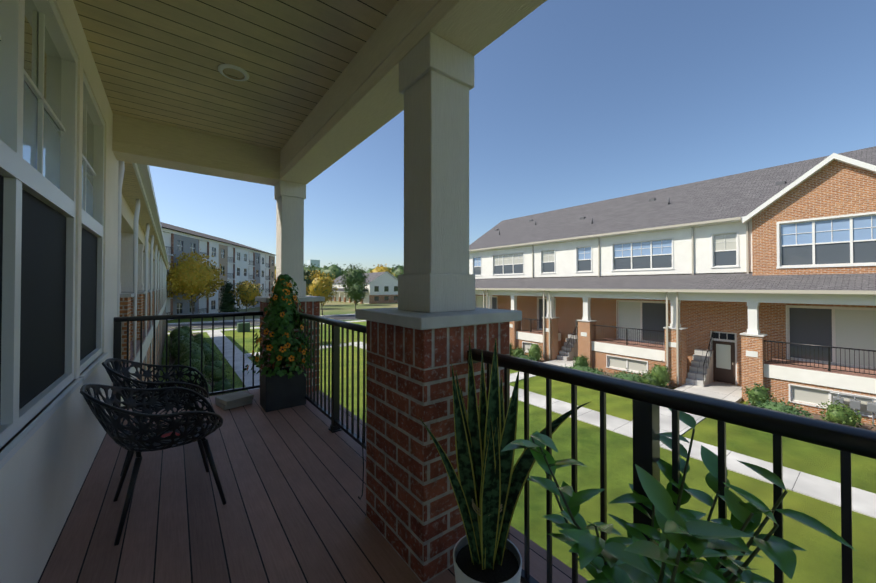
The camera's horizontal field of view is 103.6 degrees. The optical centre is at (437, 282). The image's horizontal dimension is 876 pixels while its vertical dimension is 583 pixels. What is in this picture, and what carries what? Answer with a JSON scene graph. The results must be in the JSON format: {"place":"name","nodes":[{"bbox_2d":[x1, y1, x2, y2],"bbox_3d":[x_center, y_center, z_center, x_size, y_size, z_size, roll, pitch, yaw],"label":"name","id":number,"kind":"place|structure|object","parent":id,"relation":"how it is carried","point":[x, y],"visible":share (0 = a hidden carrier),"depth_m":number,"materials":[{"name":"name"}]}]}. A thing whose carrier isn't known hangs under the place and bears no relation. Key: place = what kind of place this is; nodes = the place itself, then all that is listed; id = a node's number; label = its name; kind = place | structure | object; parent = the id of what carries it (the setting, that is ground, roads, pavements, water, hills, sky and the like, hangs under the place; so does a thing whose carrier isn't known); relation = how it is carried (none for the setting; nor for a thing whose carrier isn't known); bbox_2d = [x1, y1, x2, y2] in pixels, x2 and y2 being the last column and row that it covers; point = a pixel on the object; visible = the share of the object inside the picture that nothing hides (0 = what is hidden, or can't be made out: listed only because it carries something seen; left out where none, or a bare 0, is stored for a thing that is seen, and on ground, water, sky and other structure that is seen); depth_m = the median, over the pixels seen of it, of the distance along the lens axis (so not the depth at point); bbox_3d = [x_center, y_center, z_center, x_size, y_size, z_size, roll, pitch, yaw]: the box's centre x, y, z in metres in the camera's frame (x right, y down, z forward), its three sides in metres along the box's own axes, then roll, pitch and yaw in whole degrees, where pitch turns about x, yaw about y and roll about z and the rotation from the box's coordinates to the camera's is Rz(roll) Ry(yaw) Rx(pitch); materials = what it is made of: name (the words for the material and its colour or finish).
{"place":"outdoors","nodes":[
{"label":"outdoors","id":0,"kind":"place"},
{"bbox_2d":[0,0,118,582],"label":"house wall","id":1,"kind":"structure","parent":0,"point":[44,469],"depth_m":2.08,"materials":[{"name":"beige paint"}]},
{"bbox_2d":[0,0,107,468],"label":"house windows","id":2,"kind":"structure","parent":1,"relation":"in","point":[38,102],"depth_m":1.81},
{"bbox_2d":[73,0,398,150],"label":"porch ceiling","id":3,"kind":"structure","parent":0,"point":[159,61],"depth_m":2.62,"materials":[{"name":"beige wood"}]},
{"bbox_2d":[218,64,248,80],"bbox_3d":[-1.672,-1.741,2.821,0.224,0.074,0.224,0,-1,-38],"label":"ceiling downlight","id":4,"kind":"object","parent":3,"relation":"in","point":[221,67],"visible":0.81,"depth_m":2.80,"materials":[{"name":"white plastic"}]},
{"bbox_2d":[215,300,397,320],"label":"meadow field","id":5,"kind":"structure","parent":0,"point":[335,307],"depth_m":79.47,"materials":[{"name":"green plant"}]},
{"bbox_2d":[304,271,314,295],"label":"tree","id":6,"kind":"object","parent":5,"relation":"on","point":[309,281],"visible":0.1,"depth_m":76.70,"materials":[{"name":"green plant"}]},
{"bbox_2d":[304,268,325,278],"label":"tree","id":7,"kind":"object","parent":5,"relation":"on","point":[311,270],"visible":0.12,"depth_m":90.21,"materials":[{"name":"green plant"}]},
{"bbox_2d":[337,263,369,304],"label":"tree","id":8,"kind":"object","parent":5,"relation":"on","point":[351,275],"visible":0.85,"depth_m":92.40,"materials":[{"name":"green plant"}]},
{"bbox_2d":[345,281,367,309],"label":"green tree","id":9,"kind":"object","parent":5,"relation":"on","point":[355,292],"visible":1,"depth_m":69.83,"materials":[{"name":"green plant"}]},
{"bbox_2d":[38,388,587,582],"bbox_3d":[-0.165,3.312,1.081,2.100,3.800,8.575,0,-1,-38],"label":"deck floor","id":10,"kind":"structure","parent":0,"point":[292,509],"depth_m":2.09,"materials":[{"name":"brown wood"}]},
{"bbox_2d":[80,384,226,545],"bbox_3d":[-1.786,1.018,2.192,0.689,0.821,0.698,1,-1,-44],"label":"chair","id":11,"kind":"object","parent":10,"relation":"on","point":[135,441],"visible":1,"depth_m":2.09,"materials":[{"name":"black metal"}]},
{"bbox_2d":[145,427,196,445],"bbox_3d":[-1.722,0.999,2.217,0.200,0.032,0.220,0,-1,30],"label":"seat cloth","id":12,"kind":"object","parent":11,"relation":"on","point":[168,433],"visible":0.27,"depth_m":2.23,"materials":[{"name":"brown fabric"}]},
{"bbox_2d":[102,358,208,475],"bbox_3d":[-2.323,1.026,2.874,0.689,0.821,0.698,0,-1,-34],"label":"chair","id":13,"kind":"object","parent":10,"relation":"on","point":[126,382],"visible":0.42,"depth_m":2.87,"materials":[{"name":"black metal"}]},
{"bbox_2d":[215,391,252,409],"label":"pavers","id":14,"kind":"object","parent":10,"relation":"on","point":[233,400],"visible":1,"depth_m":4.03,"materials":[{"name":"concrete"}]},
{"bbox_2d":[260,366,305,411],"bbox_3d":[-1.833,1.246,4.082,0.440,0.400,0.330,0,-1,-38],"label":"planter box","id":15,"kind":"object","parent":10,"relation":"on","point":[278,392],"visible":0.79,"depth_m":3.95,"materials":[{"name":"plastic"}]},
{"bbox_2d":[242,274,315,378],"bbox_3d":[-1.802,0.496,4.074,0.826,1.199,0.676,0,-1,-38],"label":"vine plant","id":16,"kind":"object","parent":15,"relation":"in","point":[280,320],"visible":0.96,"depth_m":4.00,"materials":[{"name":"green plant"}]},
{"bbox_2d":[255,32,521,582],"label":"porch columns","id":17,"kind":"structure","parent":10,"relation":"on","point":[417,341],"depth_m":1.90,"materials":[{"name":"red brick"}]},
{"bbox_2d":[112,0,546,185],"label":"porch beams","id":18,"kind":"structure","parent":17,"relation":"on","point":[361,100],"depth_m":2.97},
{"bbox_2d":[358,411,365,499],"bbox_3d":[-0.359,1.035,2.195,0.035,0.546,0.365,-1,-1,44],"label":"downspout","id":19,"kind":"object","parent":17,"relation":"attached to","point":[363,463],"visible":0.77,"depth_m":2.11,"materials":[{"name":"black"}]},
{"bbox_2d":[113,311,875,582],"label":"balcony railing","id":20,"kind":"object","parent":17,"relation":"attached to","point":[648,400],"visible":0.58,"depth_m":1.26,"materials":[{"name":"black metal"}]},
{"bbox_2d":[417,335,591,582],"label":"snake plant","id":21,"kind":"object","parent":10,"relation":"on","point":[488,482],"visible":1,"depth_m":1.45,"materials":[{"name":"green plant"}]},
{"bbox_2d":[501,408,857,582],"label":"potted plant","id":22,"kind":"object","parent":10,"relation":"on","point":[685,539],"visible":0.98,"depth_m":0.81,"materials":[{"name":"green plant"}]},
{"bbox_2d":[307,260,319,266],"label":"building","id":23,"kind":"structure","parent":0,"point":[316,262],"depth_m":911.63,"materials":[{"name":"grey glass"}]},
{"bbox_2d":[149,0,875,271],"label":"sky","id":24,"kind":"structure","parent":0,"point":[579,102],"materials":[{"name":"blue"}]},
{"bbox_2d":[158,294,875,582],"bbox_3d":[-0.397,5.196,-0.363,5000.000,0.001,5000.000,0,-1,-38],"label":"ground","id":25,"kind":"structure","parent":0,"point":[819,560],"depth_m":9.51,"materials":[{"name":"green plant"}]},
{"bbox_2d":[117,161,169,409],"bbox_3d":[-19.980,0.217,16.965,10.370,10.350,40.750,0,-1,-38],"label":"neighbour row","id":26,"kind":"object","parent":25,"relation":"on","point":[143,266],"visible":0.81,"depth_m":8.88,"materials":[{"name":"beige paint"}]},
{"bbox_2d":[166,249,228,318],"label":"yellow tree","id":27,"kind":"object","parent":25,"relation":"on","point":[191,276],"visible":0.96,"depth_m":52.66,"materials":[{"name":"yellow leaf"},{"name":"bark"}]},
{"bbox_2d":[165,325,235,395],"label":"shrubs","id":28,"kind":"object","parent":25,"relation":"on","point":[195,351],"visible":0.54,"depth_m":20.21,"materials":[{"name":"green plant"}]},
{"bbox_2d":[161,222,274,319],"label":"apartment block","id":29,"kind":"structure","parent":25,"relation":"on","point":[238,262],"depth_m":66.97,"materials":[{"name":"white"}]},
{"bbox_2d":[216,281,240,312],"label":"conifer tree","id":30,"kind":"object","parent":25,"relation":"on","point":[227,300],"visible":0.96,"depth_m":59.12,"materials":[{"name":"green plant"}]},
{"bbox_2d":[237,322,249,331],"bbox_3d":[-22.329,5.147,39.534,1.200,1.000,1.000,0,-1,-38],"label":"utility box","id":31,"kind":"object","parent":25,"relation":"on","point":[240,327],"visible":0.94,"depth_m":39.15,"materials":[{"name":"green metal"}]},
{"bbox_2d":[229,280,262,311],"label":"yellow tree","id":32,"kind":"object","parent":25,"relation":"on","point":[247,292],"visible":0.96,"depth_m":59.72,"materials":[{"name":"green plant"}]},
{"bbox_2d":[305,271,341,314],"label":"yellow tree","id":33,"kind":"object","parent":25,"relation":"on","point":[321,286],"visible":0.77,"depth_m":59.92,"materials":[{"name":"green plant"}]},
{"bbox_2d":[275,262,403,279],"bbox_3d":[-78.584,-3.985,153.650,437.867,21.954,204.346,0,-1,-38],"label":"horizon treeline","id":34,"kind":"object","parent":25,"relation":"on","point":[335,270],"depth_m":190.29,"materials":[{"name":"green plant"}]},
{"bbox_2d":[328,272,397,303],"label":"townhouse","id":35,"kind":"structure","parent":25,"relation":"on","point":[382,287],"depth_m":104.28,"materials":[{"name":"beige paint"}]},
{"bbox_2d":[168,314,875,518],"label":"paths and roads","id":36,"kind":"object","parent":25,"relation":"on","point":[829,491],"visible":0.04,"depth_m":13.45,"materials":[{"name":"concrete"}]},
{"bbox_2d":[169,333,875,430],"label":"planting beds","id":37,"kind":"object","parent":25,"relation":"on","point":[865,426],"depth_m":17.95,"materials":[{"name":"green plant"}]},
{"bbox_2d":[469,160,875,425],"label":"opposite row walls","id":38,"kind":"structure","parent":25,"relation":"on","point":[834,188],"depth_m":17.59,"materials":[{"name":"white paint"}]},
{"bbox_2d":[469,146,875,290],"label":"roof","id":39,"kind":"structure","parent":38,"relation":"on","point":[745,197],"depth_m":20.57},
{"bbox_2d":[495,181,785,234],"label":"roof vents","id":40,"kind":"object","parent":39,"relation":"on","point":[777,183],"visible":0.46,"depth_m":23.89,"materials":[{"name":"grey metal"}]},
{"bbox_2d":[472,212,875,417],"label":"windows","id":41,"kind":"structure","parent":38,"relation":"in","point":[847,240],"depth_m":15.83,"materials":[{"name":"glass"}]},
{"bbox_2d":[475,288,875,401],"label":"porch","id":42,"kind":"object","parent":38,"relation":"attached to","point":[753,355],"visible":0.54,"depth_m":17.77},
{"bbox_2d":[830,392,875,425],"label":"gas meters","id":43,"kind":"object","parent":38,"relation":"attached to","point":[855,404],"visible":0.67,"depth_m":13.02,"materials":[{"name":"grey metal"}]},
{"bbox_2d":[510,340,875,430],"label":"shrubs","id":44,"kind":"object","parent":25,"relation":"on","point":[658,375],"visible":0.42,"depth_m":14.56,"materials":[{"name":"green plant"}]}
]}

